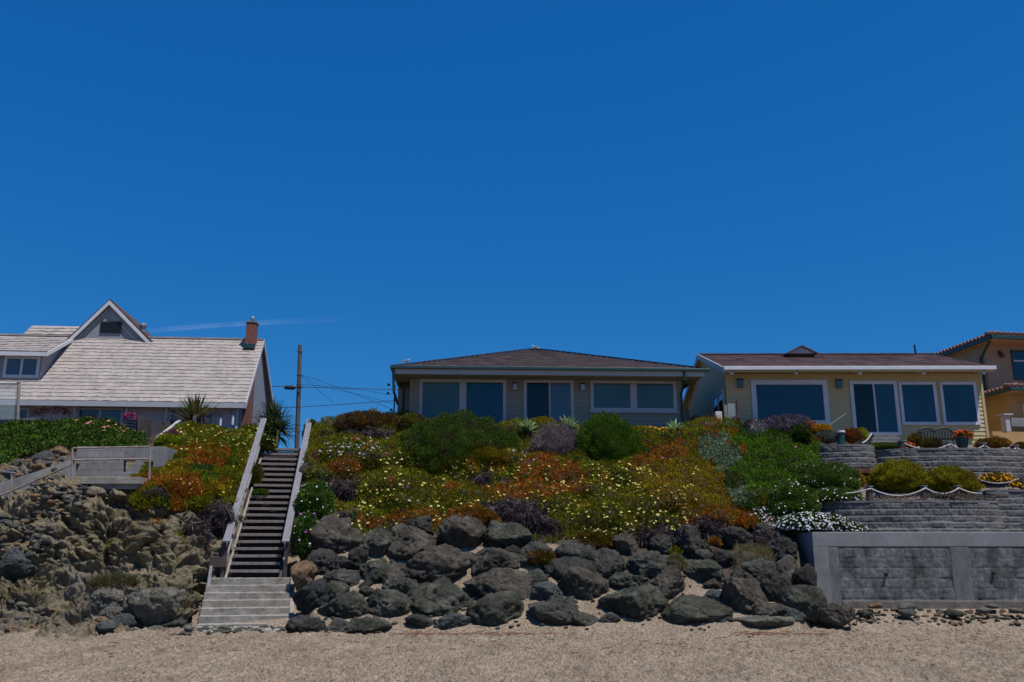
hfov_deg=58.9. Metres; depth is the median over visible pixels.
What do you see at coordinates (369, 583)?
stone
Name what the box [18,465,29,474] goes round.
boulder
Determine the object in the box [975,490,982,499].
rope post
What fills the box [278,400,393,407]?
overhead wire
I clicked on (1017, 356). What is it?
window
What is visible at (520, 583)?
boulder
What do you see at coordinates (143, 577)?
cliff sprigs
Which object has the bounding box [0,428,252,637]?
cliff ground
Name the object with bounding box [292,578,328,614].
boulder
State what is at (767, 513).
white daisies
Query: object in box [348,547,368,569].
boulder
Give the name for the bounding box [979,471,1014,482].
orange flowers
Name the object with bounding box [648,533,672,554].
boulder
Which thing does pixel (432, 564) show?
boulder
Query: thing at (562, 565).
boulder
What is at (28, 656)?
sand beach
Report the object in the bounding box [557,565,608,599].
boulder
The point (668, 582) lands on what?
boulder
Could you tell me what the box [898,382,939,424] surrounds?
window
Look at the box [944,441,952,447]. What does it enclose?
rope post
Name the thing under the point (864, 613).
stone
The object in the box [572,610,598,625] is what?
boulder
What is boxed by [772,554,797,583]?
boulder
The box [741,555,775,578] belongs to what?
boulder
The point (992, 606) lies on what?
stone
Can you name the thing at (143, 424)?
slatted fence
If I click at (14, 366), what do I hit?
window
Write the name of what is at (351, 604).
boulder
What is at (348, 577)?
boulder
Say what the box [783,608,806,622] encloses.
boulder
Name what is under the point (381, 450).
white daisies
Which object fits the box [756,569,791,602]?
boulder
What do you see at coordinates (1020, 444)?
leafy plant
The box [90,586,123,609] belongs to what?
boulder
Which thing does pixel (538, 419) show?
shrub
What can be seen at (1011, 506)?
block wall
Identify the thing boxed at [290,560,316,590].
boulder
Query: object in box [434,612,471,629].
boulder
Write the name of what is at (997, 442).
succulent
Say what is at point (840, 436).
path light
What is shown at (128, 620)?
boulder
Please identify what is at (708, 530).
dead brush
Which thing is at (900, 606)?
stone
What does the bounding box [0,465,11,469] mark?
boulder
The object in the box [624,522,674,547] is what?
dead brush
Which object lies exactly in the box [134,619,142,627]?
boulder
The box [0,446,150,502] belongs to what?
pipe railing
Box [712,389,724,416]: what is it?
side window
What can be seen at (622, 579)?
boulder
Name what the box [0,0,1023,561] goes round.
sky
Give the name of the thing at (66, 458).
boulder
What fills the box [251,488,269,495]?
ice plant sprig
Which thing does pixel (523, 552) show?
boulder
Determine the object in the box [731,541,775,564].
grass tuft
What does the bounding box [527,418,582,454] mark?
shrub
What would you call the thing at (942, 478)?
shrub
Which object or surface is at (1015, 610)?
stone
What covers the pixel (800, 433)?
shrub
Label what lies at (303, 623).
boulder
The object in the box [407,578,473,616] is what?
boulder
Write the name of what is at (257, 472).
ice plant clump
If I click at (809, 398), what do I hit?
window
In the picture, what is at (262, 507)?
wooden stairway
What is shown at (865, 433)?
leafy plant
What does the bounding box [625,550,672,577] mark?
boulder
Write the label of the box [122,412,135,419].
magenta flowers
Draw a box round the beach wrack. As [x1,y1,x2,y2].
[54,629,1014,654]
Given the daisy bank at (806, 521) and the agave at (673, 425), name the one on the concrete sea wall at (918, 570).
the daisy bank at (806, 521)
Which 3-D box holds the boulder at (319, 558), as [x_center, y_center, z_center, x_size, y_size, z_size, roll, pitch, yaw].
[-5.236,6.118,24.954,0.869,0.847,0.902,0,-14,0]
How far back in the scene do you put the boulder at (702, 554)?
25.05 m
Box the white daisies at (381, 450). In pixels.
[319,436,534,459]
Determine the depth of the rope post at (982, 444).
30.55 m
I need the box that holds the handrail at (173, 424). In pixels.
[156,419,181,437]
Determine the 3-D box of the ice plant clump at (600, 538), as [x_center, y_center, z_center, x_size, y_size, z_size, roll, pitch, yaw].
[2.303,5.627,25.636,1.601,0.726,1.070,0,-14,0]
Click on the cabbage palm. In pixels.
(275, 427)
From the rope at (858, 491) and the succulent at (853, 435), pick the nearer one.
the rope at (858, 491)
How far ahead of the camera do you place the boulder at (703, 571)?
24.33 m
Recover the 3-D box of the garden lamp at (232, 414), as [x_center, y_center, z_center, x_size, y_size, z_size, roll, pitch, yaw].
[-10.128,2.785,32.892,0.152,0.511,0.160,0,-14,0]
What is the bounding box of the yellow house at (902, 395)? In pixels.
[683,345,996,444]
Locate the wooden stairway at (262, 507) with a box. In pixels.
[222,418,311,577]
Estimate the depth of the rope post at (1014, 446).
30.84 m
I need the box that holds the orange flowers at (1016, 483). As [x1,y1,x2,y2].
[1009,478,1023,487]
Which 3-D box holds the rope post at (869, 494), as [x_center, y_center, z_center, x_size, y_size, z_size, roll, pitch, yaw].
[10.779,4.633,27.337,0.250,0.520,0.224,0,-14,0]
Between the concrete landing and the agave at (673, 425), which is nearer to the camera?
the concrete landing
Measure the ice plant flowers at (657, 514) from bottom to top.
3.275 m
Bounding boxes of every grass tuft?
[87,570,140,586]
[172,584,192,609]
[667,552,685,566]
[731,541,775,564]
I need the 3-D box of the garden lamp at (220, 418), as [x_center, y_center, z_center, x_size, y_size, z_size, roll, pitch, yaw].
[-10.567,2.851,32.876,0.152,0.492,0.160,0,-14,0]
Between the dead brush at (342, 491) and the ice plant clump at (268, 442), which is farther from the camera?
the ice plant clump at (268, 442)
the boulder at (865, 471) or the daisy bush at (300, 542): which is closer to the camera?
the daisy bush at (300, 542)
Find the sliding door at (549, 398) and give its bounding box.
[523,380,573,423]
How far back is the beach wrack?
20.23 m
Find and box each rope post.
[865,486,872,500]
[897,440,905,450]
[920,485,927,502]
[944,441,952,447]
[953,485,960,502]
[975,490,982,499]
[978,442,986,447]
[1010,445,1018,448]
[1019,477,1023,488]
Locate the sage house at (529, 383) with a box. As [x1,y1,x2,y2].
[387,348,709,427]
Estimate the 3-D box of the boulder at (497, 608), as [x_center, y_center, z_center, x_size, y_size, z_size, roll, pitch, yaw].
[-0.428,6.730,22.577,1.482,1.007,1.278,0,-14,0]
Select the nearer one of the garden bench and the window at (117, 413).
the garden bench
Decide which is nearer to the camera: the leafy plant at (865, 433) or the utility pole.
the leafy plant at (865, 433)
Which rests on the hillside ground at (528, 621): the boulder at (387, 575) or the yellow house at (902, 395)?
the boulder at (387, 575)
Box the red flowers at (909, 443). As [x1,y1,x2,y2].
[906,442,915,447]
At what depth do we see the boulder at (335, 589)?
23.24 m
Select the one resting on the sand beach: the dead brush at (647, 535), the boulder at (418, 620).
the boulder at (418, 620)
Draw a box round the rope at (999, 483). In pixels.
[977,478,1018,483]
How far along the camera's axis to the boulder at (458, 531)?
25.62 m
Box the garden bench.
[917,427,960,447]
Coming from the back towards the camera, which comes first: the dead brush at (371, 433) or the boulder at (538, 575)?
the dead brush at (371, 433)
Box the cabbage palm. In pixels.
[249,398,299,451]
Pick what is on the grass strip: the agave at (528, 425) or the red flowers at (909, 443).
the red flowers at (909, 443)
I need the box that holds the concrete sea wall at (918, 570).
[796,532,1023,608]
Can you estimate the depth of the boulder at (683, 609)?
22.25 m
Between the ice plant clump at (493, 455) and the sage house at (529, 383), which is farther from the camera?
the sage house at (529, 383)
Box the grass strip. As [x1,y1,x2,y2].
[867,442,897,448]
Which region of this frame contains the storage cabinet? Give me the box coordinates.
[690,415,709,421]
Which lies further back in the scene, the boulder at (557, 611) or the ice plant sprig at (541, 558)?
the ice plant sprig at (541, 558)
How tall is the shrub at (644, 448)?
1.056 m
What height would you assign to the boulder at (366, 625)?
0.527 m
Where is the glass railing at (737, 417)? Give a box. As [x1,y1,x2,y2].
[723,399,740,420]
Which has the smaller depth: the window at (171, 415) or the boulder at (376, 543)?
the boulder at (376, 543)
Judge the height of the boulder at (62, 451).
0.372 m
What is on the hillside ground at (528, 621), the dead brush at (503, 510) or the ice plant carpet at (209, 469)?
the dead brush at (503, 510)
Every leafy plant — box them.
[28,405,76,418]
[153,433,178,445]
[739,418,768,434]
[814,430,836,444]
[857,427,868,441]
[906,432,922,446]
[1013,441,1023,448]
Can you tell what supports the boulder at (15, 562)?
on the cliff ground at (162, 553)
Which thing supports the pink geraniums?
on the cliff ground at (162, 553)
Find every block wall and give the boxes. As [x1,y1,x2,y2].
[819,444,876,468]
[820,500,1006,531]
[874,448,1023,478]
[983,489,1023,531]
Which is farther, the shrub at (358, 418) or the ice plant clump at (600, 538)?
the shrub at (358, 418)
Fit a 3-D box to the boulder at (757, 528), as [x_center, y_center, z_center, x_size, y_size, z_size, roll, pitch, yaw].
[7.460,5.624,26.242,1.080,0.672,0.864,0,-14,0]
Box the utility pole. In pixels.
[294,345,302,447]
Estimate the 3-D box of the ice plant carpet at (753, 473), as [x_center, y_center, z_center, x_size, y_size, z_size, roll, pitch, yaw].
[2.030,4.561,30.814,20.448,5.493,10.176,0,-14,0]
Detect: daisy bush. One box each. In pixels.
[290,511,318,560]
[293,479,335,518]
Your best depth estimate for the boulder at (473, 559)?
24.89 m
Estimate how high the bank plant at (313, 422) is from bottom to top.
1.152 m
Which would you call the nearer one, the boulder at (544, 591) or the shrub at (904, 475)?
the boulder at (544, 591)
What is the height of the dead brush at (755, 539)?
0.904 m
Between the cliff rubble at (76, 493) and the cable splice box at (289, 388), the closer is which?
the cliff rubble at (76, 493)
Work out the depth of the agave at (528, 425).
31.45 m
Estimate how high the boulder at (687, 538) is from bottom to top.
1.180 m
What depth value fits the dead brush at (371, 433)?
31.21 m
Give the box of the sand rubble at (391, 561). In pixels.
[313,551,811,629]
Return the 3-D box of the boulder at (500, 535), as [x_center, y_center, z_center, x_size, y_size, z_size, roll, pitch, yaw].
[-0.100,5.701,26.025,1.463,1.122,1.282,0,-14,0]
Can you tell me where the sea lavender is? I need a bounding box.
[764,412,814,431]
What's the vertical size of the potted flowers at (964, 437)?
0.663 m
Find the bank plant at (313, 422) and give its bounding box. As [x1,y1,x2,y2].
[301,419,317,439]
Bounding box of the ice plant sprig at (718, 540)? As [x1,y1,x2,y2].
[707,535,722,545]
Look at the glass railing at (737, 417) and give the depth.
32.85 m
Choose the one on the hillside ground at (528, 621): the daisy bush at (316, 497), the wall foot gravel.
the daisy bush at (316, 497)
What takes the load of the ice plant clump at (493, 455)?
on the hillside ground at (528, 621)
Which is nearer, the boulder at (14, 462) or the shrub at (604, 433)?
the boulder at (14, 462)
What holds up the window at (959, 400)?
in the yellow house at (902, 395)
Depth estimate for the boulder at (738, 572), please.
24.19 m
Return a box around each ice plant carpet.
[126,420,260,515]
[301,407,821,554]
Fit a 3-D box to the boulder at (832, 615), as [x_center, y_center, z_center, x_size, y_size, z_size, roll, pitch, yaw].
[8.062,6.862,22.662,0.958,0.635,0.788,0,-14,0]
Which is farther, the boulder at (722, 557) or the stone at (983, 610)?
the boulder at (722, 557)
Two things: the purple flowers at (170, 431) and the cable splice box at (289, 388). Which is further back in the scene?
the cable splice box at (289, 388)
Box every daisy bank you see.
[773,511,849,531]
[831,521,867,531]
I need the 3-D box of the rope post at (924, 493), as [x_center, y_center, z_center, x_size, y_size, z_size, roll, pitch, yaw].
[12.375,4.609,27.240,0.258,0.536,0.224,0,-14,0]
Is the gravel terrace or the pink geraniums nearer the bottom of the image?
the gravel terrace
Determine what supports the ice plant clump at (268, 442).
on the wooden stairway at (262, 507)
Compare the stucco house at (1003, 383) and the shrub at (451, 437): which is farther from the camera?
the stucco house at (1003, 383)
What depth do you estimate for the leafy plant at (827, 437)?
31.12 m
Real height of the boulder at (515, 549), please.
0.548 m
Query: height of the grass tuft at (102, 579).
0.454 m
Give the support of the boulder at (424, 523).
on the hillside ground at (528, 621)
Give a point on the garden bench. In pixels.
(936, 430)
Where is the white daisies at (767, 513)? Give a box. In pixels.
[751,479,801,524]
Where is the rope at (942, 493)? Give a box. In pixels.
[926,487,958,493]
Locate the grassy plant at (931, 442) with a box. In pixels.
[919,436,943,447]
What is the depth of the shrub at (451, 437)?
29.53 m
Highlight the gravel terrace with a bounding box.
[857,444,1019,500]
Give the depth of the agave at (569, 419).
31.61 m
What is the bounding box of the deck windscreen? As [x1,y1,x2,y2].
[0,380,42,423]
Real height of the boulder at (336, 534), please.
1.403 m
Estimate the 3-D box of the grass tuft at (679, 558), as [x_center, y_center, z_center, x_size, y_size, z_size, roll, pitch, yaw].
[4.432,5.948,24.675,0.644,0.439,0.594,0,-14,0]
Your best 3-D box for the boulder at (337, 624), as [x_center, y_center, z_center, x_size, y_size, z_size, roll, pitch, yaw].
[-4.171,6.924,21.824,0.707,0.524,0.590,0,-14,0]
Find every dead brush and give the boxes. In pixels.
[182,514,217,549]
[193,495,246,538]
[326,474,361,502]
[342,419,392,438]
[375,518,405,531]
[462,469,493,485]
[482,488,542,522]
[509,504,563,536]
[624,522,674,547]
[691,511,730,545]
[743,527,787,549]
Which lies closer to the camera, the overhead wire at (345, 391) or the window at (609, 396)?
the window at (609, 396)
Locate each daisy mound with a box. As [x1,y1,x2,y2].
[763,480,821,518]
[783,459,861,490]
[815,485,862,503]
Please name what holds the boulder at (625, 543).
on the hillside ground at (528, 621)
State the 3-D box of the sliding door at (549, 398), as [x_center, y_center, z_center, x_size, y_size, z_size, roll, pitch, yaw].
[1.383,2.557,33.956,1.903,2.261,0.070,1,-14,-3]
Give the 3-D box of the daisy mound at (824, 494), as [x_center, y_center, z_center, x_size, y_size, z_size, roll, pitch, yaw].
[9.842,4.741,27.748,1.882,0.652,1.194,0,-14,0]
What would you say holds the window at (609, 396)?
in the sage house at (529, 383)
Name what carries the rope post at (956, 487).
on the block wall at (926, 516)
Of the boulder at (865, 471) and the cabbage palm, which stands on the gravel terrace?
the boulder at (865, 471)
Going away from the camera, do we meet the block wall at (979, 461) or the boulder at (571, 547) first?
the boulder at (571, 547)
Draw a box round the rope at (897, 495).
[871,488,925,495]
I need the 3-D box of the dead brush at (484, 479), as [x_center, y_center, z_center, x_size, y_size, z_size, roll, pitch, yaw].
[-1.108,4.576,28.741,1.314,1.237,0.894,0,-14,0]
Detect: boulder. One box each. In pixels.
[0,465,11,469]
[0,547,34,577]
[12,459,24,464]
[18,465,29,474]
[31,462,48,471]
[32,451,53,461]
[48,446,68,455]
[61,455,79,466]
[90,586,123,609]
[95,621,116,633]
[98,604,123,618]
[110,613,136,627]
[122,587,186,627]
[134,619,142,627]
[148,625,168,630]
[160,616,188,627]
[285,615,325,632]
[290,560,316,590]
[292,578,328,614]
[306,548,337,574]
[307,515,362,552]
[317,590,368,618]
[323,568,360,584]
[325,617,351,633]
[326,580,349,602]
[329,555,354,569]
[338,508,360,517]
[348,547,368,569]
[348,616,392,633]
[358,527,391,557]
[359,558,390,582]
[359,585,374,596]
[366,588,412,616]
[381,572,395,583]
[381,576,419,593]
[386,523,439,560]
[387,563,405,577]
[400,543,470,582]
[404,515,433,535]
[404,614,433,627]
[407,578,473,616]
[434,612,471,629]
[436,511,486,547]
[462,551,477,567]
[463,567,533,599]
[465,590,523,625]
[471,547,520,575]
[485,520,533,547]
[504,545,519,554]
[518,541,552,565]
[527,581,564,600]
[528,568,548,583]
[528,596,578,624]
[541,563,553,575]
[548,556,597,579]
[554,539,597,559]
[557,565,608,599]
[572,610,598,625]
[590,548,626,578]
[598,583,668,619]
[598,612,620,622]
[609,572,649,587]
[611,533,638,555]
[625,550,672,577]
[646,565,685,599]
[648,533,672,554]
[661,594,732,623]
[671,523,711,554]
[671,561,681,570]
[682,559,724,582]
[691,549,713,559]
[703,578,722,588]
[704,588,722,600]
[713,549,736,566]
[714,526,751,550]
[716,615,730,622]
[721,577,767,614]
[730,567,753,578]
[736,615,794,626]
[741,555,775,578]
[751,523,787,539]
[755,603,789,616]
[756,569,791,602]
[763,537,797,561]
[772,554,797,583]
[777,584,827,623]
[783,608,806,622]
[792,563,816,586]
[818,602,855,628]
[857,468,872,479]
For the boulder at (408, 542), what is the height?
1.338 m
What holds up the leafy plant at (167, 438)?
on the cliff ground at (162, 553)
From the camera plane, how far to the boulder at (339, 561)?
24.64 m
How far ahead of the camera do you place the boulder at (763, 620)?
21.96 m
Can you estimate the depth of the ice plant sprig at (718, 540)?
25.63 m
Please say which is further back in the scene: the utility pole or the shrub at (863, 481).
the utility pole
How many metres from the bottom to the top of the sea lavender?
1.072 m
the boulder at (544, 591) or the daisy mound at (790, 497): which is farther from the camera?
the daisy mound at (790, 497)
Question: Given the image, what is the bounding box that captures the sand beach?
[0,570,1023,681]
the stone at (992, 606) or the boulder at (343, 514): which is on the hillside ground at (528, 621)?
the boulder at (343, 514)
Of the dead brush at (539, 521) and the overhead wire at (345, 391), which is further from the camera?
the overhead wire at (345, 391)
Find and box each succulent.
[804,420,815,432]
[813,423,832,433]
[843,427,863,443]
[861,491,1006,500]
[973,437,1012,447]
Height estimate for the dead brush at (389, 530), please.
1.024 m
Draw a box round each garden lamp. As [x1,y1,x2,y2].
[219,413,222,425]
[231,410,234,424]
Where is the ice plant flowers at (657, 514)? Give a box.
[327,452,698,534]
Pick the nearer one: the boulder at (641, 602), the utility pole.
the boulder at (641, 602)
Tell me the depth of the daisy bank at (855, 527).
25.74 m
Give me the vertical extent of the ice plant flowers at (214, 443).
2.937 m
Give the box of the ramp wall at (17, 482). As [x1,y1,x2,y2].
[0,460,75,497]
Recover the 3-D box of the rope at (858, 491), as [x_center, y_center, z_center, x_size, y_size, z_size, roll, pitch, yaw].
[10.201,4.532,27.331,1.209,0.193,0.044,-2,-14,7]
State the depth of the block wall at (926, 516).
26.83 m
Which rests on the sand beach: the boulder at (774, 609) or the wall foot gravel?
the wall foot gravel
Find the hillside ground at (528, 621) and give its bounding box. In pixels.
[192,413,819,636]
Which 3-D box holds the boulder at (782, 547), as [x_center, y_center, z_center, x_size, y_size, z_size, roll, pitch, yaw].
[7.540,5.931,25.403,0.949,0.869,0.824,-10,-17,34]
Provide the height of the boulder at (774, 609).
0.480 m
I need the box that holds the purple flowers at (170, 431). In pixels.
[167,429,179,433]
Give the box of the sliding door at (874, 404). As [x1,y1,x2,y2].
[849,381,901,435]
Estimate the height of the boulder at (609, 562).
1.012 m
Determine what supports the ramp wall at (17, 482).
on the cliff ground at (162, 553)
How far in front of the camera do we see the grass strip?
31.11 m
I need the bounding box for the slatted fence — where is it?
[123,414,177,437]
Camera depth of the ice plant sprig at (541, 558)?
24.83 m
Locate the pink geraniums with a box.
[76,417,127,431]
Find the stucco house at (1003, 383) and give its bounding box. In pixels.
[936,330,1023,444]
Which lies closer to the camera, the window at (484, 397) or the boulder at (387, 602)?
the boulder at (387, 602)
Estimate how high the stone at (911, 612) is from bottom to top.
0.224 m
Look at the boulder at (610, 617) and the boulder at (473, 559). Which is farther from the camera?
the boulder at (473, 559)
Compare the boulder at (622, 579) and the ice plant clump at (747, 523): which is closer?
the boulder at (622, 579)
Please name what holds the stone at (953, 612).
on the sand beach
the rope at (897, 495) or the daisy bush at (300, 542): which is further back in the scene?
the rope at (897, 495)
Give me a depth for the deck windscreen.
33.55 m
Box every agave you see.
[516,418,539,437]
[555,414,579,427]
[663,419,685,431]
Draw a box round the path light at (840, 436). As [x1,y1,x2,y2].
[836,430,845,443]
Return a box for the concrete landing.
[76,447,176,489]
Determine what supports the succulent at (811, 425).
on the hillside ground at (528, 621)
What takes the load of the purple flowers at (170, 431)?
on the ice plant carpet at (209, 469)
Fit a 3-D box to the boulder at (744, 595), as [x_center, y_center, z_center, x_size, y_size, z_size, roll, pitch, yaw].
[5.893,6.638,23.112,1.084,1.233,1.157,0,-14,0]
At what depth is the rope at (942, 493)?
27.16 m
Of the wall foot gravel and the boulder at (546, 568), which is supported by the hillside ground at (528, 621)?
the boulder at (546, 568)
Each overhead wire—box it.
[272,386,397,389]
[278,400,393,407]
[301,374,390,408]
[304,377,388,402]
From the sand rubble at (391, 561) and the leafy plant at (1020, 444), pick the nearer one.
the sand rubble at (391, 561)
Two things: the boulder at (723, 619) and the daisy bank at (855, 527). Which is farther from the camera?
the daisy bank at (855, 527)
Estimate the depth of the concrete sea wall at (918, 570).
24.65 m
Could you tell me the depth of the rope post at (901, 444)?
30.65 m
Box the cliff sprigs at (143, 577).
[0,503,202,606]
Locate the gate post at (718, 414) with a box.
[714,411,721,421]
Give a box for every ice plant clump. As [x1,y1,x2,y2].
[249,462,264,488]
[258,433,276,451]
[442,505,500,523]
[465,444,508,464]
[568,527,615,549]
[731,514,764,530]
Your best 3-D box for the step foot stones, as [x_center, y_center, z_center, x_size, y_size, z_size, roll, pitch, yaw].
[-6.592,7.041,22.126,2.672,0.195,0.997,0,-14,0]
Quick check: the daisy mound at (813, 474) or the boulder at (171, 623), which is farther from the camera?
the daisy mound at (813, 474)
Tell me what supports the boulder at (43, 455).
on the cliff ground at (162, 553)
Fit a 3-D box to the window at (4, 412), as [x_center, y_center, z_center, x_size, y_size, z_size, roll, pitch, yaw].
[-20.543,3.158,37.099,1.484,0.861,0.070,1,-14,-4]
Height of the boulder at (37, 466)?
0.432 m
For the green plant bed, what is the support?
on the cliff ground at (162, 553)
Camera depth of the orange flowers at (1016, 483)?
28.75 m
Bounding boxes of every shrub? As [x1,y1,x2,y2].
[333,409,400,430]
[395,407,515,473]
[396,411,427,431]
[492,428,520,451]
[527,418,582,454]
[528,416,556,428]
[573,410,641,463]
[632,444,650,457]
[788,423,814,444]
[859,472,866,487]
[867,458,927,492]
[918,464,985,494]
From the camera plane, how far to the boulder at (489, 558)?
24.43 m
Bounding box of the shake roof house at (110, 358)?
[0,299,273,452]
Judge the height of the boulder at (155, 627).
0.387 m
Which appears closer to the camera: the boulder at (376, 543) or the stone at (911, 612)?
the stone at (911, 612)
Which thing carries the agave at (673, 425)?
on the hillside ground at (528, 621)
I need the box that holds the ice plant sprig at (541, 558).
[526,545,556,565]
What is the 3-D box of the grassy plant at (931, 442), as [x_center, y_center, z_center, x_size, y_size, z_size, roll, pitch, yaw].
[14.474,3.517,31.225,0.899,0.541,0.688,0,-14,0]
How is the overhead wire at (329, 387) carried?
attached to the utility pole
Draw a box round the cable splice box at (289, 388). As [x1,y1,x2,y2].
[284,385,296,389]
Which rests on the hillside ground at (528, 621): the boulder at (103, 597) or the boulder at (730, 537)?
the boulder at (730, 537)
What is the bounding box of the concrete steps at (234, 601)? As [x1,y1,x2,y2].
[197,577,294,628]
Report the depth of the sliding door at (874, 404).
34.02 m
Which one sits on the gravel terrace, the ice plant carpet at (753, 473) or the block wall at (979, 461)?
the block wall at (979, 461)
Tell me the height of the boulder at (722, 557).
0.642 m
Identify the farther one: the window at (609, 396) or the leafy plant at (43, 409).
the window at (609, 396)
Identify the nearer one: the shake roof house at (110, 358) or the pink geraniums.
the pink geraniums
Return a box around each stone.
[359,579,373,586]
[856,609,872,616]
[868,602,882,608]
[897,603,916,609]
[899,608,916,617]
[944,609,964,616]
[975,607,991,613]
[985,603,998,608]
[1008,608,1022,613]
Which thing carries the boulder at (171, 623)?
on the sand beach
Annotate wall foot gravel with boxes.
[848,608,1023,625]
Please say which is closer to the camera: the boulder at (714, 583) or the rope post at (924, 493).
the boulder at (714, 583)
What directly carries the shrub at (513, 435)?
on the hillside ground at (528, 621)
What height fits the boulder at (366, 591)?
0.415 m
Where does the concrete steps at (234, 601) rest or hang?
on the sand beach
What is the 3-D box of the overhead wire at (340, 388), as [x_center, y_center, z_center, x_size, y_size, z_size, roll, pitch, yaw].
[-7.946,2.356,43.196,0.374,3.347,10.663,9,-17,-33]
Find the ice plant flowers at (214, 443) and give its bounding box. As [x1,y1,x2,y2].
[161,424,257,492]
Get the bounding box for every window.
[0,408,29,421]
[2,356,40,377]
[76,407,123,424]
[168,407,215,425]
[419,379,505,423]
[588,380,679,413]
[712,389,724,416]
[750,380,830,423]
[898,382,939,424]
[938,382,980,424]
[1010,350,1023,379]
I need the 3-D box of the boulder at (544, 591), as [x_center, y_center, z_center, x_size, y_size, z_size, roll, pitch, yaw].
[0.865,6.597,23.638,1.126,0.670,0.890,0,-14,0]
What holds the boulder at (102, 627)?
on the sand beach
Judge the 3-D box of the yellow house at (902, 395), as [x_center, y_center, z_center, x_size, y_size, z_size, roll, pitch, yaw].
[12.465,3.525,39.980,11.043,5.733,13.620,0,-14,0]
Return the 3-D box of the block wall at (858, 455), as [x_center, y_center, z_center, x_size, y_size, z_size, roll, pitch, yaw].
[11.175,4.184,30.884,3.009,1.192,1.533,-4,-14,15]
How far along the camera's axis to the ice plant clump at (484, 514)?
26.18 m
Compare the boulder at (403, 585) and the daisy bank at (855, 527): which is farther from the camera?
the daisy bank at (855, 527)
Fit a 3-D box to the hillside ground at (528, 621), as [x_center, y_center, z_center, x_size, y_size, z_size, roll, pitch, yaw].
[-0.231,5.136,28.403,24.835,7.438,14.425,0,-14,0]
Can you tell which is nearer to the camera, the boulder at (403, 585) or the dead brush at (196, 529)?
the boulder at (403, 585)
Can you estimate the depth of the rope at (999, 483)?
29.01 m
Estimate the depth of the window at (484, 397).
33.92 m
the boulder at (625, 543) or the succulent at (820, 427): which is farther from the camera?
the succulent at (820, 427)
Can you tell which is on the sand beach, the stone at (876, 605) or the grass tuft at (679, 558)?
the stone at (876, 605)
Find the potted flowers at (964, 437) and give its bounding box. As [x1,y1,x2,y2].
[952,429,973,447]
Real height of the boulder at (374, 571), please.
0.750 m
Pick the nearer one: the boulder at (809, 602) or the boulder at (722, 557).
the boulder at (809, 602)
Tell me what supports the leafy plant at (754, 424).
on the hillside ground at (528, 621)
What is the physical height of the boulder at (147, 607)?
1.030 m
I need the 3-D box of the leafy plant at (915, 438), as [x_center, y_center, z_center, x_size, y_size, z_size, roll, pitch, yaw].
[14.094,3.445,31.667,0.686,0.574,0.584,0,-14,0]
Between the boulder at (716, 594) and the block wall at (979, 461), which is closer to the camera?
the boulder at (716, 594)
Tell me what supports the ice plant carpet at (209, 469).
on the cliff ground at (162, 553)
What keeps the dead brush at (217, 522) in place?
on the cliff ground at (162, 553)
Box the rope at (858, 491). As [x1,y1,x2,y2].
[833,488,870,494]
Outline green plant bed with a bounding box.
[0,415,148,463]
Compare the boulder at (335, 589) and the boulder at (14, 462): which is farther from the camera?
the boulder at (14, 462)
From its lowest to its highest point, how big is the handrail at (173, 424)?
0.970 m
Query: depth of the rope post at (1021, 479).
28.62 m
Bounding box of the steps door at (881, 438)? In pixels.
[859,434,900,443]
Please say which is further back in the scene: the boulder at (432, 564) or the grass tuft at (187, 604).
the boulder at (432, 564)
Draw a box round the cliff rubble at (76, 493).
[0,452,197,634]
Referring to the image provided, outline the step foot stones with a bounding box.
[193,624,288,633]
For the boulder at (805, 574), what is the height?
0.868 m
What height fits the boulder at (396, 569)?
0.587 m
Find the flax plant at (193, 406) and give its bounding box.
[166,392,219,420]

